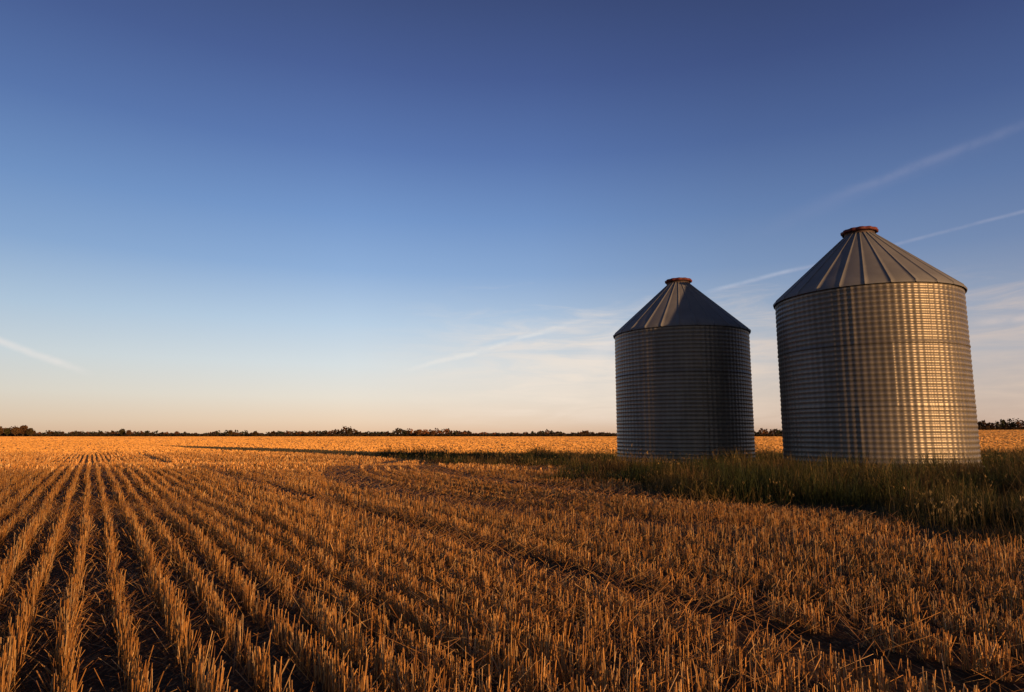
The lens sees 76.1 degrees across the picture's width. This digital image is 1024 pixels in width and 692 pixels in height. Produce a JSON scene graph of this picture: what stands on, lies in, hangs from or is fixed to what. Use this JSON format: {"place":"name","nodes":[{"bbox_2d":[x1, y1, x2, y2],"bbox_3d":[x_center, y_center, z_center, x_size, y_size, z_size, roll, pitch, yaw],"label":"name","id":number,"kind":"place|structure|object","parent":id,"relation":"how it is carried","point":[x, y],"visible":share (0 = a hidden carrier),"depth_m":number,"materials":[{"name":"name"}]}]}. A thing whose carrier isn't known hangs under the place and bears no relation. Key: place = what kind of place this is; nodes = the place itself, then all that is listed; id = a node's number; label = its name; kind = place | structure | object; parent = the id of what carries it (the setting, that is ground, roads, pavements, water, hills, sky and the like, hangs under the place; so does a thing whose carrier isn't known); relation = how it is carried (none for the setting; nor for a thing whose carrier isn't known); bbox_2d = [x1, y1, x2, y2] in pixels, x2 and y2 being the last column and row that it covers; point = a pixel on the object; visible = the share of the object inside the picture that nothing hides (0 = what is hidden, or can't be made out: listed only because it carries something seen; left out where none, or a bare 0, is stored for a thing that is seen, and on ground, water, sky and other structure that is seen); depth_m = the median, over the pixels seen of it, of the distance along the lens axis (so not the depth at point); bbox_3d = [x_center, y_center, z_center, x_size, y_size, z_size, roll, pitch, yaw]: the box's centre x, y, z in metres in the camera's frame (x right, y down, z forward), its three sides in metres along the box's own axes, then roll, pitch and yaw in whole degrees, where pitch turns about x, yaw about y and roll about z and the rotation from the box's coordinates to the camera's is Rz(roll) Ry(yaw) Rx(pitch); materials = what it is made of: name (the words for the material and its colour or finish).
{"place":"outdoors","nodes":[
{"label":"outdoors","id":0,"kind":"place"},
{"bbox_2d":[0,430,1023,691],"bbox_3d":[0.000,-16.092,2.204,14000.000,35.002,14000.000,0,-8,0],"label":"ground","id":1,"kind":"structure","parent":0,"point":[842,642],"depth_m":3.80,"materials":[{"name":"soil"}]},
{"bbox_2d":[4,428,10,434],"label":"tree","id":2,"kind":"object","parent":1,"relation":"on","point":[7,431],"visible":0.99,"depth_m":910.33,"materials":[{"name":"green plant"}]},
{"bbox_2d":[11,427,19,434],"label":"tree","id":3,"kind":"object","parent":1,"relation":"on","point":[15,431],"visible":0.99,"depth_m":901.01,"materials":[{"name":"green plant"}]},
{"bbox_2d":[19,425,27,435],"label":"tree","id":4,"kind":"object","parent":1,"relation":"on","point":[23,428],"visible":0.93,"depth_m":913.14,"materials":[{"name":"green plant"}]},
{"bbox_2d":[26,428,33,435],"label":"tree","id":5,"kind":"object","parent":1,"relation":"on","point":[31,431],"visible":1,"depth_m":908.10,"materials":[{"name":"green plant"}]},
{"bbox_2d":[119,429,125,434],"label":"tree","id":6,"kind":"object","parent":1,"relation":"on","point":[122,431],"visible":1,"depth_m":911.94,"materials":[{"name":"green plant"}]},
{"bbox_2d":[0,429,1023,691],"bbox_3d":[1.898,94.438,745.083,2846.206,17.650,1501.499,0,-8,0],"label":"stubble","id":7,"kind":"object","parent":1,"relation":"on","point":[198,451],"visible":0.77,"depth_m":4.55,"materials":[{"name":"yellow plant"}]},
{"bbox_2d":[0,418,1023,435],"bbox_3d":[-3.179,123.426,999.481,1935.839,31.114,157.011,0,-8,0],"label":"distant woodland","id":8,"kind":"object","parent":1,"relation":"on","point":[984,425],"visible":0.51,"depth_m":957.79,"materials":[{"name":"green plant"}]},
{"bbox_2d":[0,461,1023,691],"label":"loose straw","id":9,"kind":"object","parent":1,"relation":"on","point":[346,548],"visible":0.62,"depth_m":4.61,"materials":[{"name":"yellow plant"}]},
{"bbox_2d":[613,277,754,463],"bbox_3d":[6.900,1.073,26.601,5.522,7.763,5.522,-2,-8,15],"label":"grain bin","id":10,"kind":"object","parent":1,"relation":"on","point":[683,377],"visible":0.92,"depth_m":24.31,"materials":[{"name":"metal"}]},
{"bbox_2d":[773,226,981,469],"bbox_3d":[11.750,0.048,21.593,5.740,8.070,5.740,5,-9,-34],"label":"grain bin","id":11,"kind":"object","parent":1,"relation":"on","point":[873,343],"visible":0.94,"depth_m":19.25,"materials":[{"name":"metal"}]},
{"bbox_2d":[0,0,1023,433],"label":"sky","id":12,"kind":"structure","parent":0,"point":[261,216],"materials":[{"name":"blue"}]},
{"bbox_2d":[340,442,1023,552],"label":"tall grass","id":13,"kind":"structure","parent":0,"point":[713,477],"depth_m":11.19,"materials":[{"name":"green plant"}]}
]}

